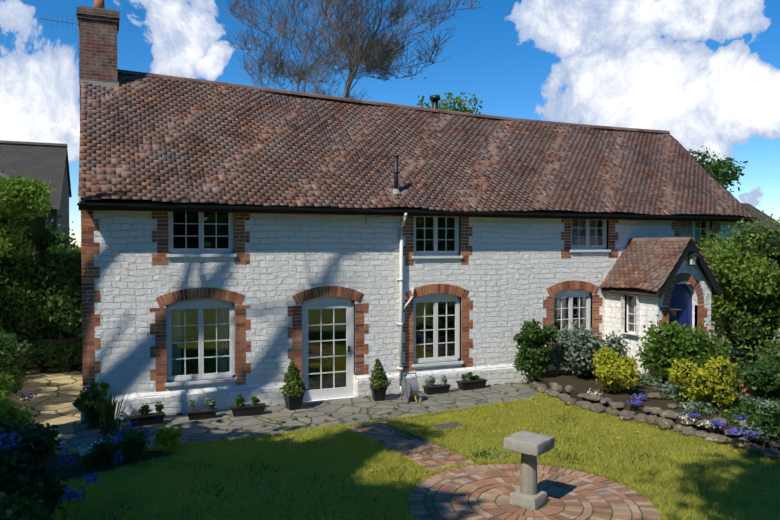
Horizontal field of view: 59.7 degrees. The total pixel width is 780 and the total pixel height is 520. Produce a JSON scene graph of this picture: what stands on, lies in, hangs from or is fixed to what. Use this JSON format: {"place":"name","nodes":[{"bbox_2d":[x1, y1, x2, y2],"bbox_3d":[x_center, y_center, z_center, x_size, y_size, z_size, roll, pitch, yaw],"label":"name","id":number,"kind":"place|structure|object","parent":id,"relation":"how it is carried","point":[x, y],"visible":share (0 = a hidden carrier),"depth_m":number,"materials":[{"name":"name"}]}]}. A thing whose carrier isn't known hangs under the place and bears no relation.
{"place":"outdoors","nodes":[
{"label":"outdoors","id":0,"kind":"place"},
{"bbox_2d":[4,346,28,368],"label":"shrub","id":1,"kind":"object","parent":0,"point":[19,353],"visible":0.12,"depth_m":15.65,"materials":[{"name":"green plant"}]},
{"bbox_2d":[0,171,55,262],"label":"tree","id":2,"kind":"object","parent":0,"point":[21,194],"depth_m":17.29,"materials":[{"name":"green plant"}]},
{"bbox_2d":[5,370,82,442],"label":"path","id":3,"kind":"structure","parent":0,"point":[57,393],"depth_m":15.09,"materials":[{"name":"beige stone"}]},
{"bbox_2d":[0,371,17,407],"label":"shrub","id":4,"kind":"object","parent":3,"relation":"on","point":[8,385],"visible":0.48,"depth_m":12.82,"materials":[{"name":"green plant"}]},
{"bbox_2d":[0,390,23,419],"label":"shrub","id":5,"kind":"object","parent":3,"relation":"on","point":[5,407],"visible":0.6,"depth_m":12.05,"materials":[{"name":"green plant"}]},
{"bbox_2d":[0,327,25,394],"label":"shrub","id":6,"kind":"object","parent":3,"relation":"on","point":[6,340],"visible":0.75,"depth_m":13.82,"materials":[{"name":"green plant"}]},
{"bbox_2d":[0,342,16,379],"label":"edge shrub","id":7,"kind":"object","parent":6,"relation":"attached to","point":[5,352],"visible":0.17,"depth_m":13.63,"materials":[{"name":"green plant"}]},
{"bbox_2d":[0,340,35,390],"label":"shrub","id":8,"kind":"object","parent":3,"relation":"on","point":[18,358],"visible":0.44,"depth_m":15.62,"materials":[{"name":"green plant"}]},
{"bbox_2d":[20,353,81,373],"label":"retaining wall","id":9,"kind":"structure","parent":3,"relation":"on","point":[49,369],"depth_m":17.85,"materials":[{"name":"stone"}]},
{"bbox_2d":[16,334,81,374],"bbox_3d":[-10.831,2.516,16.799,6.775,1.259,0.666,-1,1,-28],"label":"retaining wall ivy","id":10,"kind":"object","parent":9,"relation":"on","point":[40,348],"visible":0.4,"depth_m":17.83,"materials":[{"name":"green plant"}]},
{"bbox_2d":[17,336,81,373],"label":"bank soil","id":11,"kind":"structure","parent":0,"point":[67,342],"depth_m":18.15,"materials":[{"name":"brown soil"}]},
{"bbox_2d":[0,237,81,341],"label":"hedge","id":12,"kind":"object","parent":11,"relation":"on","point":[24,284],"depth_m":18.19,"materials":[{"name":"green plant"}]},
{"bbox_2d":[43,450,175,482],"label":"bed soil","id":13,"kind":"structure","parent":0,"point":[50,461],"depth_m":10.34,"materials":[{"name":"brown soil"}]},
{"bbox_2d":[0,415,23,457],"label":"shrub","id":14,"kind":"object","parent":13,"relation":"on","point":[6,422],"visible":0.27,"depth_m":9.95,"materials":[{"name":"green plant"}]},
{"bbox_2d":[0,422,67,518],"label":"shrub","id":15,"kind":"object","parent":13,"relation":"on","point":[28,467],"visible":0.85,"depth_m":8.20,"materials":[{"name":"green plant"}]},
{"bbox_2d":[0,433,49,509],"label":"bed shrub","id":16,"kind":"object","parent":15,"relation":"in","point":[5,482],"visible":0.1,"depth_m":8.15,"materials":[{"name":"green plant"}]},
{"bbox_2d":[0,481,67,519],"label":"shrub","id":17,"kind":"object","parent":13,"relation":"on","point":[17,507],"visible":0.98,"depth_m":6.46,"materials":[{"name":"green plant"}]},
{"bbox_2d":[0,381,152,502],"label":"blue flowers","id":18,"kind":"object","parent":13,"relation":"on","point":[73,494],"visible":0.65,"depth_m":8.94,"materials":[{"name":"blue plant"}]},
{"bbox_2d":[76,426,149,468],"bbox_3d":[-4.267,2.874,10.546,1.090,0.549,0.844,-1,1,-23],"label":"shrub","id":19,"kind":"object","parent":13,"relation":"on","point":[130,446],"visible":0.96,"depth_m":10.36,"materials":[{"name":"green plant"}]},
{"bbox_2d":[77,439,111,455],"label":"white flowers","id":20,"kind":"object","parent":19,"relation":"on","point":[84,450],"visible":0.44,"depth_m":10.18,"materials":[{"name":"white plant"}]},
{"bbox_2d":[154,424,183,453],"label":"shrub","id":21,"kind":"object","parent":13,"relation":"on","point":[166,437],"visible":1,"depth_m":10.93,"materials":[{"name":"green plant"}]},
{"bbox_2d":[46,382,541,451],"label":"terrace","id":22,"kind":"structure","parent":0,"point":[80,434],"depth_m":13.23,"materials":[{"name":"grey stone"}]},
{"bbox_2d":[72,370,108,428],"bbox_3d":[-5.404,2.557,12.347,0.697,1.090,0.678,-1,1,-23],"label":"shrub","id":23,"kind":"object","parent":22,"relation":"on","point":[84,397],"depth_m":12.27,"materials":[{"name":"green plant"}]},
{"bbox_2d":[90,384,129,434],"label":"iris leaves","id":24,"kind":"object","parent":22,"relation":"on","point":[109,420],"visible":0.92,"depth_m":11.97,"materials":[{"name":"green plant"}]},
{"bbox_2d":[73,383,518,434],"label":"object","id":25,"kind":"object","parent":22,"relation":"on","point":[295,418],"visible":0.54,"depth_m":12.98,"materials":[{"name":"green plant"}]},
{"bbox_2d":[128,378,487,426],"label":"planters","id":26,"kind":"object","parent":22,"relation":"on","point":[295,402],"visible":0.83,"depth_m":13.46,"materials":[{"name":"black plastic"}]},
{"bbox_2d":[130,378,485,417],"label":"planter soil","id":27,"kind":"structure","parent":26,"relation":"on","point":[201,410],"depth_m":13.25,"materials":[{"name":"brown soil"}]},
{"bbox_2d":[138,401,164,414],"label":"trough plants","id":28,"kind":"object","parent":27,"relation":"on","point":[145,409],"visible":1,"depth_m":12.68,"materials":[{"name":"green plant"}]},
{"bbox_2d":[187,397,215,408],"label":"trough plants","id":29,"kind":"object","parent":27,"relation":"on","point":[210,403],"visible":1,"depth_m":13.09,"materials":[{"name":"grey plant"}]},
{"bbox_2d":[234,394,259,405],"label":"trough plants","id":30,"kind":"object","parent":27,"relation":"on","point":[240,402],"visible":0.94,"depth_m":13.31,"materials":[{"name":"green plant"}]},
{"bbox_2d":[279,358,307,396],"bbox_3d":[-1.973,2.411,13.862,0.651,0.833,0.629,-1,1,-23],"label":"potted conifer","id":31,"kind":"object","parent":27,"relation":"on","point":[288,387],"depth_m":13.77,"materials":[{"name":"green plant"}]},
{"bbox_2d":[424,375,446,385],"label":"trough plants","id":32,"kind":"object","parent":27,"relation":"on","point":[430,381],"visible":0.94,"depth_m":15.28,"materials":[{"name":"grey plant"}]},
{"bbox_2d":[461,372,479,380],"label":"trough plants","id":33,"kind":"object","parent":27,"relation":"on","point":[470,376],"visible":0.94,"depth_m":15.75,"materials":[{"name":"green plant"}]},
{"bbox_2d":[368,358,392,389],"bbox_3d":[-0.212,2.452,14.643,0.565,0.691,0.584,-1,1,-23],"label":"potted conifer","id":34,"kind":"object","parent":26,"relation":"in","point":[379,377],"depth_m":14.53,"materials":[{"name":"green plant"}]},
{"bbox_2d":[81,363,572,421],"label":"plinth","id":35,"kind":"structure","parent":22,"relation":"on","point":[174,401],"depth_m":14.06,"materials":[{"name":"white paint"}]},
{"bbox_2d":[400,372,421,403],"bbox_3d":[0.432,2.737,14.572,0.340,0.630,0.460,-1,1,-23],"label":"hose reel","id":36,"kind":"object","parent":22,"relation":"on","point":[409,388],"visible":0.88,"depth_m":14.44,"materials":[{"name":"grey plastic"}]},
{"bbox_2d":[512,319,558,386],"bbox_3d":[3.395,2.194,16.027,1.070,1.630,1.224,-1,1,-23],"label":"tall shrub","id":37,"kind":"object","parent":22,"relation":"on","point":[534,327],"depth_m":15.84,"materials":[{"name":"green plant"}]},
{"bbox_2d":[0,0,779,246],"label":"sky","id":38,"kind":"structure","parent":0,"point":[705,73],"materials":[{"name":"blue"}]},
{"bbox_2d":[49,247,779,519],"bbox_3d":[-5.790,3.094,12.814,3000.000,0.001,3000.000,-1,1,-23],"label":"ground","id":39,"kind":"structure","parent":0,"point":[374,500],"depth_m":9.46,"materials":[{"name":"green plant"}]},
{"bbox_2d":[3,405,37,447],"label":"shrub","id":40,"kind":"object","parent":39,"relation":"on","point":[26,417],"visible":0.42,"depth_m":12.47,"materials":[{"name":"green plant"}]},
{"bbox_2d":[31,161,68,262],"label":"neighbour walls","id":41,"kind":"structure","parent":39,"relation":"on","point":[63,210],"depth_m":26.38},
{"bbox_2d":[0,140,66,179],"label":"roof ridge","id":42,"kind":"structure","parent":41,"relation":"on","point":[5,175],"depth_m":27.56,"materials":[{"name":"grey tile"}]},
{"bbox_2d":[0,144,71,208],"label":"neighbour roof","id":43,"kind":"structure","parent":41,"relation":"on","point":[46,165],"depth_m":26.07,"materials":[{"name":"grey tile"}]},
{"bbox_2d":[35,215,79,261],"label":"shrub","id":44,"kind":"object","parent":39,"relation":"on","point":[50,239],"depth_m":19.66,"materials":[{"name":"green plant"}]},
{"bbox_2d":[212,0,483,99],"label":"bare tree","id":45,"kind":"object","parent":39,"relation":"on","point":[382,45],"visible":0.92,"depth_m":28.31,"materials":[{"name":"brown plant"}]},
{"bbox_2d":[50,395,658,510],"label":"grass","id":46,"kind":"structure","parent":39,"relation":"on","point":[513,415],"depth_m":11.12,"materials":[{"name":"green plant"}]},
{"bbox_2d":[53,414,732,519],"bbox_3d":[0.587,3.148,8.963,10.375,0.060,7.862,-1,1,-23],"label":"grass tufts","id":47,"kind":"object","parent":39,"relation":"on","point":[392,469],"visible":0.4,"depth_m":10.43,"materials":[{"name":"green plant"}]},
{"bbox_2d":[81,210,744,396],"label":"house walls","id":48,"kind":"structure","parent":39,"relation":"on","point":[511,273],"depth_m":14.64,"materials":[{"name":"white brick"}]},
{"bbox_2d":[76,7,119,110],"bbox_3d":[-6.660,-3.568,15.557,0.880,4.000,1.010,-1,1,-23],"label":"chimney","id":49,"kind":"object","parent":48,"relation":"on","point":[98,30],"visible":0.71,"depth_m":15.11,"materials":[{"name":"brick"}]},
{"bbox_2d":[40,13,79,51],"bbox_3d":[-7.307,-5.070,15.090,0.802,0.824,0.300,-1,1,-23],"label":"tv aerial","id":50,"kind":"object","parent":49,"relation":"attached to","point":[67,22],"visible":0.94,"depth_m":15.11,"materials":[{"name":"silver metal"}]},
{"bbox_2d":[79,6,118,87],"bbox_3d":[-6.638,-4.740,15.492,0.820,1.772,0.930,-1,1,-23],"label":"chimney mortar","id":51,"kind":"object","parent":49,"relation":"attached to","point":[107,84],"visible":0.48,"depth_m":15.13,"materials":[{"name":"grey concrete"}]},
{"bbox_2d":[94,0,104,7],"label":"chimney pot","id":52,"kind":"object","parent":49,"relation":"on","point":[99,4],"visible":0.48,"depth_m":15.42,"materials":[{"name":"orange ceramic"}]},
{"bbox_2d":[365,215,371,224],"bbox_3d":[-0.462,-0.878,14.919,0.140,0.210,0.082,-1,1,-23],"label":"wall box","id":53,"kind":"object","parent":48,"relation":"attached to","point":[368,219],"visible":0.93,"depth_m":14.88,"materials":[{"name":"white"}]},
{"bbox_2d":[81,210,719,391],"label":"bricks","id":54,"kind":"object","parent":48,"relation":"attached to","point":[89,340],"visible":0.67,"depth_m":14.00,"materials":[{"name":"red brick"}]},
{"bbox_2d":[397,213,413,392],"bbox_3d":[0.409,0.970,15.177,0.395,4.027,0.355,-1,1,-23],"label":"down pipe","id":55,"kind":"object","parent":48,"relation":"attached to","point":[401,307],"visible":0.92,"depth_m":15.20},
{"bbox_2d":[79,94,753,221],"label":"roof deck","id":56,"kind":"structure","parent":48,"relation":"on","point":[110,208],"depth_m":14.75,"materials":[{"name":"brown"}]},
{"bbox_2d":[393,155,398,188],"bbox_3d":[0.137,-1.883,15.329,0.114,0.960,0.120,-1,1,-23],"label":"flue pipe","id":57,"kind":"object","parent":56,"relation":"on","point":[396,172],"visible":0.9,"depth_m":15.29,"materials":[{"name":"black metal"}]},
{"bbox_2d":[78,73,755,217],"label":"roof tiles","id":58,"kind":"object","parent":56,"relation":"on","point":[158,139],"visible":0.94,"depth_m":16.12,"materials":[{"name":"brown tile"}]},
{"bbox_2d":[117,69,669,133],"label":"ridge tiles","id":59,"kind":"object","parent":58,"relation":"on","point":[350,99],"visible":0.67,"depth_m":17.98,"materials":[{"name":"brown tile"}]},
{"bbox_2d":[393,189,399,193],"bbox_3d":[0.137,-1.543,15.337,0.209,0.120,0.220,-1,1,-23],"label":"flue flashing","id":60,"kind":"object","parent":58,"relation":"on","point":[396,191],"visible":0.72,"depth_m":15.27,"materials":[{"name":"grey metal"}]},
{"bbox_2d":[77,201,757,219],"bbox_3d":[2.308,-1.090,15.780,17.400,0.050,0.090,-1,1,-23],"label":"gutter","id":61,"kind":"object","parent":58,"relation":"attached to","point":[273,208],"visible":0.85,"depth_m":14.66,"materials":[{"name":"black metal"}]},
{"bbox_2d":[430,95,440,108],"bbox_3d":[1.286,-4.200,19.312,0.304,0.940,0.320,-1,1,-23],"label":"flue cowl","id":62,"kind":"object","parent":56,"relation":"on","point":[434,99],"visible":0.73,"depth_m":19.23,"materials":[{"name":"black metal"}]},
{"bbox_2d":[171,220,701,375],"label":"curtains","id":63,"kind":"object","parent":48,"relation":"attached to","point":[222,365],"visible":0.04,"depth_m":14.09,"materials":[{"name":"white fabric"}]},
{"bbox_2d":[173,212,702,389],"bbox_3d":[1.984,0.906,16.599,17.100,4.310,0.450,-1,1,-23],"label":"interior","id":64,"kind":"object","parent":48,"relation":"attached to","point":[314,330],"depth_m":15.43,"materials":[{"name":"grey"}]},
{"bbox_2d":[165,212,712,401],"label":"window frames","id":65,"kind":"structure","parent":48,"relation":"attached to","point":[320,303],"depth_m":14.78,"materials":[{"name":"white wood"}]},
{"bbox_2d":[171,212,705,389],"bbox_3d":[2.243,0.867,16.264,14.304,3.802,0.001,-1,1,-23],"label":"window glass","id":66,"kind":"object","parent":65,"relation":"in","point":[428,354],"visible":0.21,"depth_m":14.77,"materials":[{"name":"clear glass"}]},
{"bbox_2d":[166,217,711,377],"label":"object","id":67,"kind":"object","parent":48,"relation":"attached to","point":[448,293],"visible":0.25,"depth_m":15.91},
{"bbox_2d":[54,382,779,519],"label":"fringe grass","id":68,"kind":"structure","parent":39,"relation":"on","point":[648,496],"depth_m":10.76,"materials":[{"name":"green plant"}]},
{"bbox_2d":[430,422,464,430],"bbox_3d":[1.076,3.093,12.605,0.600,0.012,0.400,-1,1,-23],"label":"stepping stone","id":69,"kind":"object","parent":39,"relation":"on","point":[444,426],"visible":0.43,"depth_m":12.66,"materials":[{"name":"grey stone"}]},
{"bbox_2d":[150,418,768,494],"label":"lawn dandelions","id":70,"kind":"object","parent":39,"relation":"on","point":[576,461],"visible":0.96,"depth_m":10.53,"materials":[{"name":"plant"}]},
{"bbox_2d":[605,252,710,377],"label":"porch walls","id":71,"kind":"structure","parent":39,"relation":"on","point":[647,310],"depth_m":16.44,"materials":[{"name":"white brick"}]},
{"bbox_2d":[625,295,633,331],"bbox_3d":[6.646,1.799,17.138,1.440,2.400,1.580,-1,1,-23],"label":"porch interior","id":72,"kind":"object","parent":71,"relation":"in","point":[632,318],"depth_m":17.25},
{"bbox_2d":[623,295,640,336],"bbox_3d":[5.971,1.355,16.649,0.155,1.010,0.580,-1,1,-23],"label":"porch window frame","id":73,"kind":"object","parent":71,"relation":"attached to","point":[628,331],"visible":0.6,"depth_m":16.78,"materials":[{"name":"white wood"}]},
{"bbox_2d":[629,296,635,331],"bbox_3d":[6.014,1.329,16.667,0.001,0.960,0.520,-1,1,-23],"label":"porch window glass","id":74,"kind":"object","parent":73,"relation":"in","point":[631,314],"depth_m":16.78,"materials":[{"name":"clear glass"}]},
{"bbox_2d":[599,238,690,291],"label":"porch tiles","id":75,"kind":"object","parent":71,"relation":"attached to","point":[647,265],"visible":0.9,"depth_m":16.57,"materials":[{"name":"brown tile"}]},
{"bbox_2d":[601,252,717,297],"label":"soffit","id":76,"kind":"structure","parent":71,"relation":"on","point":[636,292],"depth_m":16.46,"materials":[{"name":"black wood"}]},
{"bbox_2d":[612,239,722,298],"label":"bargeboards","id":77,"kind":"object","parent":71,"relation":"attached to","point":[691,247],"visible":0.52,"depth_m":16.00,"materials":[{"name":"black wood"}]},
{"bbox_2d":[669,309,681,315],"bbox_3d":[6.647,1.218,15.802,0.285,0.140,0.300,-1,1,-23],"label":"hanging basket","id":78,"kind":"object","parent":71,"relation":"hanging from","point":[675,312],"visible":1,"depth_m":15.74,"materials":[{"name":"brown"}]},
{"bbox_2d":[669,284,691,335],"bbox_3d":[6.926,1.751,16.365,0.894,2.490,0.040,-1,1,-23],"label":"porch door","id":79,"kind":"structure","parent":71,"relation":"in","point":[680,298],"depth_m":16.38,"materials":[{"name":"blue wood"}]},
{"bbox_2d":[659,273,706,377],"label":"porch bricks","id":80,"kind":"object","parent":71,"relation":"attached to","point":[665,310],"visible":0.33,"depth_m":16.19,"materials":[{"name":"red brick"}]},
{"bbox_2d":[663,274,703,376],"bbox_3d":[6.979,1.636,16.237,1.290,2.665,0.091,-1,1,-23],"label":"porch mortar","id":81,"kind":"object","parent":71,"relation":"attached to","point":[696,320],"visible":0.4,"depth_m":16.36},
{"bbox_2d":[687,253,699,265],"bbox_3d":[7.171,-0.016,16.104,0.240,0.305,0.240,-1,1,-23],"label":"lantern","id":82,"kind":"object","parent":71,"relation":"attached to","point":[693,254],"depth_m":16.06,"materials":[{"name":"white glass"}]},
{"bbox_2d":[692,238,721,288],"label":"porch tiles","id":83,"kind":"object","parent":71,"relation":"attached to","point":[696,244],"visible":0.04,"depth_m":16.16,"materials":[{"name":"tile"}]},
{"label":"tree trunk","id":84,"kind":"object","parent":39,"relation":"on","visible":0},
{"bbox_2d":[416,90,482,113],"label":"tree leaves","id":85,"kind":"object","parent":84,"relation":"on","point":[459,101],"depth_m":35.29,"materials":[{"name":"green plant"}]},
{"bbox_3d":[13.246,-0.887,30.333,3.973,7.233,3.169,-1,1,-23],"label":"tree trunk","id":86,"kind":"object","parent":39,"relation":"on","visible":0},
{"bbox_2d":[688,146,747,194],"bbox_3d":[13.320,-2.717,29.921,5.629,4.898,5.425,-1,1,-23],"label":"tree","id":87,"kind":"object","parent":86,"relation":"on","point":[723,168],"visible":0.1,"depth_m":29.84,"materials":[{"name":"green plant"}]},
{"bbox_2d":[347,422,661,519],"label":"paving bricks","id":88,"kind":"object","parent":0,"point":[459,477],"visible":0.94,"depth_m":9.25,"materials":[{"name":"red brick"}]},
{"bbox_2d":[503,431,554,509],"bbox_3d":[1.808,2.736,8.836,0.504,0.883,0.507,1,2,40],"label":"birdbath","id":89,"kind":"object","parent":88,"relation":"on","point":[530,447],"visible":1,"depth_m":8.74,"materials":[{"name":"stone"}]},
{"bbox_2d":[404,436,660,519],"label":"joint","id":90,"kind":"object","parent":88,"relation":"on","point":[544,506],"visible":0.09,"depth_m":8.84,"materials":[{"name":"grey concrete"}]},
{"bbox_2d":[538,353,779,450],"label":"raised bed soil","id":91,"kind":"structure","parent":0,"point":[581,384],"depth_m":14.26,"materials":[{"name":"brown soil"}]},
{"bbox_2d":[549,320,630,375],"bbox_3d":[4.705,2.096,16.261,1.856,1.332,1.828,-1,1,-23],"label":"shrub","id":92,"kind":"object","parent":91,"relation":"on","point":[573,335],"depth_m":15.80,"materials":[{"name":"green plant"}]},
{"bbox_2d":[591,341,644,392],"bbox_3d":[4.746,2.278,14.398,1.079,1.043,1.127,0,1,-4],"label":"yellow shrub","id":93,"kind":"object","parent":91,"relation":"on","point":[601,367],"visible":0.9,"depth_m":14.20,"materials":[{"name":"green plant"}]},
{"bbox_2d":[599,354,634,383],"bbox_3d":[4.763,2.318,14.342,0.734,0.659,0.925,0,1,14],"label":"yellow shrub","id":94,"kind":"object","parent":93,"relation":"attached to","point":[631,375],"visible":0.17,"depth_m":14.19,"materials":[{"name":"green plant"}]},
{"bbox_2d":[526,373,779,457],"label":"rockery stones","id":95,"kind":"object","parent":91,"relation":"on","point":[662,421],"visible":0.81,"depth_m":12.61,"materials":[{"name":"grey stone"}]},
{"bbox_2d":[587,388,762,428],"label":"white flowers","id":96,"kind":"object","parent":91,"relation":"on","point":[685,416],"visible":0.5,"depth_m":12.09,"materials":[{"name":"white plant"}]},
{"bbox_2d":[571,367,779,440],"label":"bed ground cover","id":97,"kind":"object","parent":91,"relation":"on","point":[774,395],"visible":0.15,"depth_m":12.87,"materials":[{"name":"green plant"}]},
{"bbox_2d":[635,314,731,382],"bbox_3d":[6.654,2.012,15.411,2.527,1.564,2.261,-1,1,-23],"label":"shrub","id":98,"kind":"object","parent":91,"relation":"on","point":[652,347],"depth_m":14.88,"materials":[{"name":"green plant"}]},
{"bbox_2d":[627,393,759,438],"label":"purple flowers","id":99,"kind":"object","parent":91,"relation":"on","point":[694,414],"visible":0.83,"depth_m":11.82,"materials":[{"name":"purple plant"}]},
{"bbox_2d":[675,364,730,399],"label":"yellow shrub","id":100,"kind":"object","parent":91,"relation":"on","point":[721,371],"visible":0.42,"depth_m":12.70,"materials":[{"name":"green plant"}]},
{"bbox_2d":[664,355,741,411],"bbox_3d":[6.005,2.297,13.069,1.234,1.072,1.312,0,1,10],"label":"yellow shrub","id":101,"kind":"object","parent":91,"relation":"on","point":[695,373],"visible":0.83,"depth_m":12.78,"materials":[{"name":"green plant"}]},
{"bbox_2d":[635,373,779,442],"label":"bed ground cover","id":102,"kind":"object","parent":91,"relation":"on","point":[677,389],"visible":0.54,"depth_m":12.97,"materials":[{"name":"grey plant"}]},
{"bbox_2d":[693,352,779,397],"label":"shrub","id":103,"kind":"object","parent":91,"relation":"on","point":[761,364],"depth_m":13.39,"materials":[{"name":"green plant"}]},
{"bbox_2d":[696,204,779,364],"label":"tree","id":104,"kind":"object","parent":91,"relation":"on","point":[731,267],"depth_m":16.77,"materials":[{"name":"green plant"}]},
{"bbox_2d":[737,379,759,399],"bbox_3d":[7.197,2.611,13.644,0.400,0.410,0.410,-1,1,-23],"label":"terracotta pot","id":105,"kind":"object","parent":91,"relation":"on","point":[750,391],"visible":0.23,"depth_m":13.51,"materials":[{"name":"orange ceramic"}]},
{"bbox_2d":[736,363,757,380],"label":"pot plant","id":106,"kind":"object","parent":105,"relation":"in","point":[740,371],"visible":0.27,"depth_m":13.64,"materials":[{"name":"green plant"}]},
{"bbox_2d":[740,397,779,438],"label":"shrub","id":107,"kind":"object","parent":91,"relation":"on","point":[757,416],"depth_m":10.88,"materials":[{"name":"green plant"}]},
{"bbox_2d":[749,336,779,360],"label":"shrub","id":108,"kind":"object","parent":91,"relation":"on","point":[762,352],"depth_m":15.71,"materials":[{"name":"green plant"}]},
{"bbox_2d":[751,341,779,393],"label":"shrub","id":109,"kind":"object","parent":91,"relation":"on","point":[775,353],"depth_m":14.26,"materials":[{"name":"green plant"}]},
{"bbox_2d":[628,237,691,240],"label":"porch roof ridge","id":110,"kind":"structure","parent":0,"point":[662,239],"depth_m":16.73,"materials":[{"name":"brown tile"}]},
{"bbox_2d":[741,203,779,229],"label":"roof","id":111,"kind":"structure","parent":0,"point":[754,211],"depth_m":25.32,"materials":[{"name":"tile"}]}
]}

